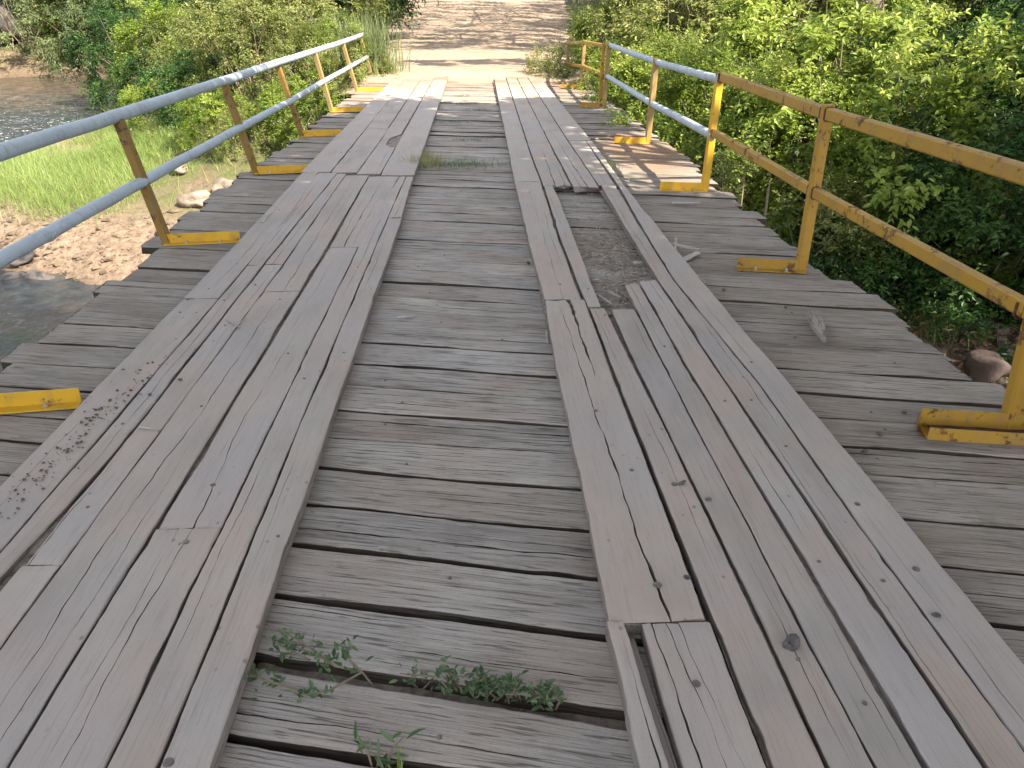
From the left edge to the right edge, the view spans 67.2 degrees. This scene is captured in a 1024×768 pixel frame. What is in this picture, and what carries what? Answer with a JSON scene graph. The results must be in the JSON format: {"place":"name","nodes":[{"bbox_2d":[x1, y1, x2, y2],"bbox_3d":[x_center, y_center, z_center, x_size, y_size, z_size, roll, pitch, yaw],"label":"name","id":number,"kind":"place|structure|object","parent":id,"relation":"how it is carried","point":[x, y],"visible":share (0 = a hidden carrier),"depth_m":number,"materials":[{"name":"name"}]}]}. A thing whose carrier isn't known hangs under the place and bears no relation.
{"place":"outdoors","nodes":[
{"label":"outdoors","id":0,"kind":"place"},
{"bbox_2d":[0,68,346,231],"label":"grass","id":1,"kind":"structure","parent":0,"point":[72,165],"depth_m":15.35,"materials":[{"name":"green plant"}]},
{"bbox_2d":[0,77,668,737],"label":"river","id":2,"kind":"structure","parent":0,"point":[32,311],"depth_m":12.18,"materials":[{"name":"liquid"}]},
{"bbox_2d":[323,0,597,97],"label":"road","id":3,"kind":"structure","parent":0,"point":[473,41],"depth_m":31.62,"materials":[{"name":"beige soil"}]},
{"bbox_2d":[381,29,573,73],"bbox_3d":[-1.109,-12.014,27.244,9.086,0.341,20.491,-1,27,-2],"label":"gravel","id":4,"kind":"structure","parent":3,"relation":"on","point":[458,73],"depth_m":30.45,"materials":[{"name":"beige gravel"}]},
{"bbox_2d":[0,0,1023,387],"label":"ground","id":5,"kind":"structure","parent":0,"point":[10,64],"depth_m":13.54,"materials":[{"name":"soil"}]},
{"bbox_2d":[0,271,24,280],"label":"rock","id":6,"kind":"object","parent":5,"relation":"on","point":[10,275],"visible":0.37,"depth_m":12.02,"materials":[{"name":"grey stone"}]},
{"bbox_2d":[0,0,31,40],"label":"boulder","id":7,"kind":"object","parent":5,"relation":"on","point":[4,18],"visible":0.33,"depth_m":38.06,"materials":[{"name":"grey stone"}]},
{"bbox_2d":[1,0,41,61],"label":"shrub","id":8,"kind":"object","parent":5,"relation":"on","point":[24,51],"visible":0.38,"depth_m":38.31,"materials":[{"name":"green plant"}]},
{"bbox_2d":[24,270,54,279],"bbox_3d":[-7.397,-1.659,12.128,0.588,0.244,0.342,5,27,10],"label":"rock","id":9,"kind":"object","parent":5,"relation":"on","point":[34,274],"visible":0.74,"depth_m":12.03,"materials":[{"name":"grey stone"}]},
{"bbox_2d":[0,0,100,68],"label":"shrub","id":10,"kind":"object","parent":5,"relation":"on","point":[21,19],"visible":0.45,"depth_m":36.41,"materials":[{"name":"green plant"}]},
{"bbox_2d":[10,0,131,50],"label":"shrub","id":11,"kind":"object","parent":5,"relation":"on","point":[47,29],"visible":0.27,"depth_m":39.16,"materials":[{"name":"green plant"}]},
{"bbox_2d":[4,0,163,78],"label":"shrub","id":12,"kind":"object","parent":5,"relation":"on","point":[66,12],"visible":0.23,"depth_m":36.13,"materials":[{"name":"green plant"}]},
{"bbox_2d":[0,177,207,283],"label":"gravel","id":13,"kind":"structure","parent":5,"relation":"on","point":[76,255],"depth_m":12.74,"materials":[{"name":"beige gravel"}]},
{"bbox_2d":[9,252,34,267],"bbox_3d":[-7.961,-2.018,12.518,0.389,0.232,0.437,4,27,9],"label":"rock","id":14,"kind":"object","parent":13,"relation":"on","point":[26,258],"visible":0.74,"depth_m":12.42,"materials":[{"name":"grey stone"}]},
{"bbox_2d":[56,0,171,64],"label":"shrub","id":15,"kind":"object","parent":5,"relation":"on","point":[87,27],"visible":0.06,"depth_m":37.96,"materials":[{"name":"green plant"}]},
{"bbox_2d":[83,0,177,62],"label":"shrub","id":16,"kind":"object","parent":5,"relation":"on","point":[118,14],"visible":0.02,"depth_m":36.56,"materials":[{"name":"green plant"}]},
{"bbox_2d":[51,0,218,111],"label":"shrub","id":17,"kind":"object","parent":5,"relation":"on","point":[94,79],"visible":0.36,"depth_m":25.66,"materials":[{"name":"green plant"}]},
{"bbox_2d":[101,45,194,110],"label":"shrub","id":18,"kind":"object","parent":5,"relation":"on","point":[131,64],"visible":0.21,"depth_m":21.75,"materials":[{"name":"green plant"}]},
{"bbox_2d":[75,0,236,74],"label":"shrub","id":19,"kind":"object","parent":5,"relation":"on","point":[120,18],"visible":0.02,"depth_m":34.69,"materials":[{"name":"green plant"}]},
{"bbox_2d":[116,73,198,131],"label":"shrub","id":20,"kind":"object","parent":5,"relation":"on","point":[126,99],"visible":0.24,"depth_m":18.85,"materials":[{"name":"green plant"}]},
{"bbox_2d":[92,0,223,80],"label":"shrub","id":21,"kind":"object","parent":5,"relation":"on","point":[109,44],"visible":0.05,"depth_m":31.14,"materials":[{"name":"green plant"}]},
{"bbox_2d":[106,0,249,105],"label":"shrub","id":22,"kind":"object","parent":5,"relation":"on","point":[128,38],"visible":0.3,"depth_m":22.91,"materials":[{"name":"green plant"}]},
{"bbox_2d":[173,164,186,173],"bbox_3d":[-6.480,-4.181,14.972,0.603,0.245,0.326,23,35,38],"label":"rock","id":23,"kind":"object","parent":5,"relation":"on","point":[179,170],"visible":0.65,"depth_m":14.79,"materials":[{"name":"beige stone"}]},
{"bbox_2d":[126,46,250,134],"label":"shrub","id":24,"kind":"object","parent":5,"relation":"on","point":[181,67],"visible":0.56,"depth_m":17.08,"materials":[{"name":"green plant"}]},
{"bbox_2d":[177,190,210,207],"bbox_3d":[-5.666,-3.340,13.882,0.684,0.338,0.514,5,27,10],"label":"rock","id":25,"kind":"object","parent":5,"relation":"on","point":[190,199],"visible":0.69,"depth_m":13.70,"materials":[{"name":"beige stone"}]},
{"bbox_2d":[127,11,269,111],"bbox_3d":[-8.539,-8.619,21.434,4.132,3.198,3.942,-6,27,-12],"label":"shrub","id":26,"kind":"object","parent":5,"relation":"on","point":[166,55],"visible":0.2,"depth_m":20.60,"materials":[{"name":"green plant"}]},
{"bbox_2d":[167,87,259,153],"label":"shrub","id":27,"kind":"object","parent":5,"relation":"on","point":[191,115],"visible":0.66,"depth_m":15.30,"materials":[{"name":"green plant"}]},
{"bbox_2d":[211,176,233,191],"bbox_3d":[-5.293,-3.571,14.091,0.468,0.411,0.605,-18,32,-32],"label":"rock","id":28,"kind":"object","parent":5,"relation":"on","point":[220,182],"visible":0.35,"depth_m":13.92,"materials":[{"name":"beige stone"}]},
{"bbox_2d":[158,0,295,64],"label":"tree","id":29,"kind":"object","parent":5,"relation":"on","point":[193,13],"visible":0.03,"depth_m":30.97,"materials":[{"name":"green plant"}]},
{"bbox_2d":[194,99,280,161],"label":"shrub","id":30,"kind":"object","parent":5,"relation":"on","point":[242,116],"visible":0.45,"depth_m":14.93,"materials":[{"name":"green plant"}]},
{"bbox_2d":[96,59,386,155],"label":"undergrowth","id":31,"kind":"object","parent":5,"relation":"on","point":[177,128],"visible":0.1,"depth_m":16.61,"materials":[{"name":"green plant"}]},
{"bbox_2d":[156,0,344,106],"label":"shrub","id":32,"kind":"object","parent":5,"relation":"on","point":[324,6],"visible":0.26,"depth_m":18.30,"materials":[{"name":"green plant"}]},
{"bbox_2d":[172,0,334,116],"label":"shrub","id":33,"kind":"object","parent":5,"relation":"on","point":[206,31],"visible":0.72,"depth_m":16.24,"materials":[{"name":"green plant"}]},
{"bbox_2d":[171,0,358,81],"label":"shrub","id":34,"kind":"object","parent":5,"relation":"on","point":[279,3],"visible":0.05,"depth_m":22.32,"materials":[{"name":"green plant"}]},
{"bbox_2d":[245,66,340,149],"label":"shrub","id":35,"kind":"object","parent":5,"relation":"on","point":[291,129],"visible":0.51,"depth_m":14.97,"materials":[{"name":"green plant"}]},
{"bbox_2d":[207,0,393,49],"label":"tree","id":36,"kind":"object","parent":5,"relation":"on","point":[371,4],"visible":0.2,"depth_m":27.04,"materials":[{"name":"green plant"}]},
{"bbox_2d":[249,16,371,109],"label":"shrub","id":37,"kind":"object","parent":5,"relation":"on","point":[361,65],"visible":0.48,"depth_m":16.49,"materials":[{"name":"green plant"}]},
{"bbox_2d":[288,9,374,80],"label":"shrub","id":38,"kind":"object","parent":5,"relation":"on","point":[333,27],"visible":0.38,"depth_m":17.66,"materials":[{"name":"green plant"}]},
{"bbox_2d":[263,0,438,37],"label":"tree","id":39,"kind":"object","parent":5,"relation":"on","point":[401,3],"visible":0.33,"depth_m":30.90,"materials":[{"name":"green plant"}]},
{"bbox_2d":[306,5,418,77],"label":"reed clump","id":40,"kind":"object","parent":5,"relation":"on","point":[375,41],"visible":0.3,"depth_m":18.25,"materials":[{"name":"green plant"}]},
{"bbox_2d":[327,38,401,79],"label":"shrub","id":41,"kind":"object","parent":5,"relation":"on","point":[378,66],"visible":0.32,"depth_m":18.03,"materials":[{"name":"green plant"}]},
{"bbox_2d":[340,54,408,77],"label":"reed clump","id":42,"kind":"object","parent":5,"relation":"on","point":[381,66],"visible":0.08,"depth_m":18.24,"materials":[{"name":"plant"}]},
{"bbox_2d":[328,0,423,27],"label":"tree","id":43,"kind":"object","parent":5,"relation":"on","point":[386,20],"depth_m":41.36,"materials":[{"name":"green plant"}]},
{"bbox_2d":[0,76,1023,767],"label":"wooden bridge","id":44,"kind":"structure","parent":5,"relation":"on","point":[468,466],"depth_m":2.86,"materials":[{"name":"grey wood"}]},
{"bbox_2d":[0,243,281,518],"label":"mud crumbs","id":45,"kind":"object","parent":44,"relation":"on","point":[67,449],"visible":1,"depth_m":3.13,"materials":[{"name":"brown soil"}]},
{"bbox_2d":[138,426,157,429],"bbox_3d":[-1.514,0.183,3.208,0.090,0.006,0.009,5,27,10],"label":"wood splinter","id":46,"kind":"object","parent":44,"relation":"on","point":[147,427],"visible":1,"depth_m":3.21,"materials":[{"name":"beige wood"}]},
{"bbox_2d":[0,33,382,413],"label":"railing","id":47,"kind":"object","parent":44,"relation":"on","point":[43,400],"visible":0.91,"depth_m":5.74,"materials":[{"name":"metal"}]},
{"bbox_2d":[226,318,239,327],"bbox_3d":[-1.537,-0.336,4.248,0.014,0.007,0.162,-23,34,-38],"label":"wood splinter","id":48,"kind":"object","parent":44,"relation":"on","point":[230,321],"visible":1,"depth_m":4.25,"materials":[{"name":"grey wood"}]},
{"bbox_2d":[245,625,373,702],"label":"sprawling weed","id":49,"kind":"object","parent":44,"relation":"on","point":[291,648],"visible":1,"depth_m":2.08,"materials":[{"name":"green plant"}]},
{"bbox_2d":[352,721,425,767],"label":"grass sprout","id":50,"kind":"object","parent":44,"relation":"on","point":[381,761],"depth_m":1.86,"materials":[{"name":"green plant"}]},
{"bbox_2d":[386,738,408,767],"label":"grass tuft","id":51,"kind":"object","parent":44,"relation":"on","point":[399,765],"visible":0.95,"depth_m":1.86,"materials":[{"name":"green plant"}]},
{"bbox_2d":[397,315,415,317],"bbox_3d":[-0.613,-0.395,4.478,0.113,0.008,0.019,-8,27,-15],"label":"wood splinter","id":52,"kind":"object","parent":44,"relation":"on","point":[405,316],"visible":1,"depth_m":4.47,"materials":[{"name":"grey wood"}]},
{"bbox_2d":[420,149,434,157],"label":"grass tuft","id":53,"kind":"object","parent":44,"relation":"on","point":[426,153],"visible":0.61,"depth_m":9.05,"materials":[{"name":"plant"}]},
{"bbox_2d":[384,149,475,170],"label":"grass tuft","id":54,"kind":"object","parent":44,"relation":"on","point":[431,161],"visible":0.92,"depth_m":8.56,"materials":[{"name":"plant"}]},
{"bbox_2d":[452,137,485,140],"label":"weed tuft","id":55,"kind":"object","parent":44,"relation":"on","point":[468,139],"visible":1,"depth_m":10.13,"materials":[{"name":"green plant"}]},
{"bbox_2d":[420,156,524,170],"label":"grass tuft","id":56,"kind":"object","parent":44,"relation":"on","point":[459,165],"visible":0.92,"depth_m":8.55,"materials":[{"name":"green plant"}]},
{"bbox_2d":[389,655,566,710],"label":"gap weed","id":57,"kind":"object","parent":44,"relation":"on","point":[482,685],"visible":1,"depth_m":2.04,"materials":[{"name":"green plant"}]},
{"bbox_2d":[598,295,612,304],"bbox_3d":[0.569,-0.512,4.679,0.018,0.013,0.156,-12,29,-22],"label":"wood splinter","id":58,"kind":"object","parent":44,"relation":"on","point":[603,298],"visible":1,"depth_m":4.68,"materials":[{"name":"grey wood"}]},
{"bbox_2d":[561,191,653,312],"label":"wood chips","id":59,"kind":"object","parent":44,"relation":"on","point":[608,264],"visible":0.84,"depth_m":5.42,"materials":[{"name":"wood"}]},
{"bbox_2d":[672,243,698,249],"bbox_3d":[1.281,-1.014,5.678,0.210,0.019,0.031,14,30,26],"label":"wood splinter","id":60,"kind":"object","parent":44,"relation":"on","point":[683,246],"visible":0.95,"depth_m":5.68,"materials":[{"name":"grey wood"}]},
{"bbox_2d":[683,251,699,260],"bbox_3d":[1.275,-0.916,5.513,0.053,0.014,0.276,19,32,33],"label":"wood splinter","id":61,"kind":"object","parent":44,"relation":"on","point":[690,256],"visible":0.8,"depth_m":5.50,"materials":[{"name":"grey wood"}]},
{"bbox_2d":[782,633,799,651],"bbox_3d":[0.776,0.715,2.131,0.060,0.032,0.044,-16,31,-30],"label":"pebble","id":62,"kind":"object","parent":44,"relation":"on","point":[791,642],"visible":1,"depth_m":2.12,"materials":[{"name":"stone"}]},
{"bbox_2d":[561,41,1023,445],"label":"railing","id":63,"kind":"object","parent":44,"relation":"on","point":[1005,426],"visible":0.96,"depth_m":4.37,"materials":[{"name":"yellow metal"}]},
{"bbox_2d":[807,310,825,342],"bbox_3d":[1.708,-0.323,4.288,0.071,0.047,0.376,4,27,9],"label":"broken wood wedge","id":64,"kind":"object","parent":44,"relation":"on","point":[816,321],"visible":1,"depth_m":4.29,"materials":[{"name":"grey wood"}]},
{"bbox_2d":[859,449,868,454],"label":"pebble","id":65,"kind":"object","parent":44,"relation":"on","point":[863,451],"visible":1,"depth_m":3.12,"materials":[{"name":"stone"}]},
{"bbox_2d":[931,612,940,617],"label":"pebble","id":66,"kind":"object","parent":44,"relation":"on","point":[936,614],"visible":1,"depth_m":2.23,"materials":[{"name":"stone"}]},
{"bbox_2d":[522,36,584,78],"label":"shrub","id":67,"kind":"object","parent":5,"relation":"on","point":[549,67],"visible":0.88,"depth_m":18.06,"materials":[{"name":"green plant"}]},
{"bbox_2d":[562,20,693,115],"bbox_3d":[2.431,-6.573,16.375,2.964,2.238,2.595,21,34,36],"label":"shrub","id":68,"kind":"object","parent":5,"relation":"on","point":[595,61],"visible":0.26,"depth_m":15.85,"materials":[{"name":"green plant"}]},
{"bbox_2d":[562,0,697,73],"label":"shrub","id":69,"kind":"object","parent":5,"relation":"on","point":[577,26],"visible":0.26,"depth_m":19.63,"materials":[{"name":"green plant"}]},
{"bbox_2d":[574,22,761,153],"bbox_3d":[2.978,-5.298,14.632,3.836,2.897,3.358,17,31,30],"label":"shrub","id":70,"kind":"object","parent":5,"relation":"on","point":[638,68],"visible":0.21,"depth_m":14.01,"materials":[{"name":"green plant"}]},
{"bbox_2d":[632,91,709,164],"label":"shrub","id":71,"kind":"object","parent":5,"relation":"on","point":[677,106],"visible":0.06,"depth_m":13.26,"materials":[{"name":"green plant"}]},
{"bbox_2d":[570,0,781,90],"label":"shrub","id":72,"kind":"object","parent":5,"relation":"on","point":[643,15],"visible":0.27,"depth_m":15.81,"materials":[{"name":"green plant"}]},
{"bbox_2d":[592,0,802,43],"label":"tree","id":73,"kind":"object","parent":5,"relation":"on","point":[679,13],"visible":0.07,"depth_m":24.11,"materials":[{"name":"green plant"}]},
{"bbox_2d":[625,0,817,69],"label":"shrub","id":74,"kind":"object","parent":5,"relation":"on","point":[676,7],"visible":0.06,"depth_m":19.75,"materials":[{"name":"green plant"}]},
{"bbox_2d":[598,20,871,236],"bbox_3d":[3.473,-3.837,12.140,4.153,3.428,4.146,8,28,15],"label":"shrub","id":75,"kind":"object","parent":5,"relation":"on","point":[674,92],"visible":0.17,"depth_m":11.58,"materials":[{"name":"green plant"}]},
{"bbox_2d":[741,172,745,204],"bbox_3d":[2.295,-0.995,8.114,0.057,2.436,0.024,-1,27,-2],"label":"dead cane","id":76,"kind":"object","parent":5,"relation":"on","point":[743,188],"visible":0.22,"depth_m":7.64,"materials":[{"name":"beige plant"}]},
{"bbox_2d":[764,188,768,216],"bbox_3d":[2.267,-0.518,7.343,0.060,2.680,0.024,-1,27,-2],"label":"dead cane","id":77,"kind":"object","parent":5,"relation":"on","point":[766,203],"visible":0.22,"depth_m":6.80,"materials":[{"name":"grey plant"}]},
{"bbox_2d":[765,180,770,217],"bbox_3d":[2.332,-0.650,7.505,0.050,2.642,0.024,-1,27,-2],"label":"dead cane","id":78,"kind":"object","parent":5,"relation":"on","point":[768,195],"visible":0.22,"depth_m":6.96,"materials":[{"name":"grey plant"}]},
{"bbox_2d":[632,0,937,194],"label":"shrub","id":79,"kind":"object","parent":5,"relation":"on","point":[746,33],"visible":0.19,"depth_m":12.97,"materials":[{"name":"green plant"}]},
{"bbox_2d":[696,124,898,285],"bbox_3d":[3.328,-1.967,9.887,3.271,2.532,3.121,-5,27,-9],"label":"shrub","id":80,"kind":"object","parent":5,"relation":"on","point":[850,230],"visible":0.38,"depth_m":9.19,"materials":[{"name":"green plant"}]},
{"bbox_2d":[669,40,928,241],"bbox_3d":[3.960,-3.401,11.538,3.949,3.264,3.955,0,27,-1],"label":"shrub","id":81,"kind":"object","parent":5,"relation":"on","point":[698,146],"visible":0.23,"depth_m":10.48,"materials":[{"name":"green plant"}]},
{"bbox_2d":[591,68,1023,378],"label":"undergrowth","id":82,"kind":"object","parent":5,"relation":"on","point":[924,304],"visible":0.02,"depth_m":8.87,"materials":[{"name":"green plant"}]},
{"bbox_2d":[783,238,841,279],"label":"shrub","id":83,"kind":"object","parent":5,"relation":"on","point":[819,261],"depth_m":8.72,"materials":[{"name":"green plant"}]},
{"bbox_2d":[693,0,967,102],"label":"tree","id":84,"kind":"object","parent":5,"relation":"on","point":[822,3],"visible":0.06,"depth_m":17.50,"materials":[{"name":"green plant"}]},
{"bbox_2d":[778,230,897,314],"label":"shrub","id":85,"kind":"object","parent":5,"relation":"on","point":[823,268],"visible":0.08,"depth_m":8.99,"materials":[{"name":"green plant"}]},
{"bbox_2d":[691,0,985,136],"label":"shrub","id":86,"kind":"object","parent":5,"relation":"on","point":[805,7],"visible":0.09,"depth_m":14.97,"materials":[{"name":"green plant"}]},
{"bbox_2d":[694,0,1023,291],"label":"shrub","id":87,"kind":"object","parent":5,"relation":"on","point":[819,38],"visible":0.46,"depth_m":9.55,"materials":[{"name":"green plant"}]},
{"bbox_2d":[858,0,884,116],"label":"tree","id":88,"kind":"object","parent":5,"relation":"on","point":[876,3],"depth_m":14.68,"materials":[{"name":"green plant"}]},
{"bbox_2d":[781,208,974,311],"bbox_3d":[4.337,-1.568,9.888,2.784,1.339,2.355,-8,28,-15],"label":"shrub","id":89,"kind":"object","parent":5,"relation":"on","point":[872,272],"visible":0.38,"depth_m":9.25,"materials":[{"name":"green plant"}]},
{"bbox_2d":[773,0,1023,244],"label":"shrub","id":90,"kind":"object","parent":5,"relation":"on","point":[892,28],"visible":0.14,"depth_m":11.07,"materials":[{"name":"green plant"}]},
{"bbox_2d":[804,0,1023,238],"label":"shrub","id":91,"kind":"object","parent":5,"relation":"on","point":[968,28],"visible":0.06,"depth_m":11.34,"materials":[{"name":"green plant"}]},
{"bbox_2d":[856,96,1023,317],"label":"shrub","id":92,"kind":"object","parent":5,"relation":"on","point":[949,221],"visible":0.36,"depth_m":8.97,"materials":[{"name":"green plant"}]},
{"bbox_2d":[861,0,1023,294],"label":"shrub","id":93,"kind":"object","parent":5,"relation":"on","point":[1018,208],"visible":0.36,"depth_m":9.15,"materials":[{"name":"green plant"}]},
{"bbox_2d":[877,287,1020,388],"bbox_3d":[4.709,0.330,7.644,5.203,1.206,5.210,-1,27,-2],"label":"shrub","id":94,"kind":"object","parent":5,"relation":"on","point":[918,332],"visible":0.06,"depth_m":8.63,"materials":[{"name":"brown plant"}]},
{"bbox_2d":[891,294,1010,351],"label":"grass tuft","id":95,"kind":"object","parent":5,"relation":"on","point":[930,321],"visible":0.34,"depth_m":8.69,"materials":[{"name":"plant"}]},
{"bbox_2d":[912,319,1021,385],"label":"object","id":96,"kind":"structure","parent":5,"relation":"on","point":[1000,339],"depth_m":8.52,"materials":[{"name":"green plant"}]},
{"bbox_2d":[996,376,1008,384],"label":"rock","id":97,"kind":"object","parent":96,"relation":"on","point":[1001,381],"visible":0.46,"depth_m":7.96,"materials":[{"name":"beige stone"}]},
{"bbox_2d":[939,0,1023,107],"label":"tree","id":98,"kind":"object","parent":5,"relation":"on","point":[975,10],"visible":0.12,"depth_m":15.48,"materials":[{"name":"green plant"}]},
{"bbox_2d":[950,212,1023,290],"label":"shrub","id":99,"kind":"object","parent":5,"relation":"on","point":[1000,274],"visible":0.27,"depth_m":9.45,"materials":[{"name":"green plant"}]},
{"bbox_2d":[965,350,1010,382],"bbox_3d":[4.959,-0.173,8.061,0.380,0.326,0.474,-6,27,-12],"label":"boulder","id":100,"kind":"object","parent":5,"relation":"on","point":[986,366],"visible":0.91,"depth_m":7.92,"materials":[{"name":"brown stone"}]},
{"bbox_2d":[988,323,1010,335],"bbox_3d":[5.564,-0.609,8.785,0.209,0.157,0.233,-11,29,-21],"label":"rock","id":101,"kind":"object","parent":5,"relation":"on","point":[1004,331],"visible":0.53,"depth_m":8.69,"materials":[{"name":"grey stone"}]},
{"bbox_2d":[976,9,1023,125],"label":"shrub","id":102,"kind":"object","parent":5,"relation":"on","point":[1008,50],"visible":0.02,"depth_m":11.73,"materials":[{"name":"green plant"}]},
{"bbox_2d":[996,350,1013,381],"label":"shrub","id":103,"kind":"object","parent":5,"relation":"on","point":[1007,361],"visible":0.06,"depth_m":8.07,"materials":[{"name":"green plant"}]},
{"bbox_2d":[596,151,628,180],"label":"grass tuft","id":104,"kind":"object","parent":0,"point":[607,160],"visible":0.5,"depth_m":8.57,"materials":[{"name":"plant"}]}
]}

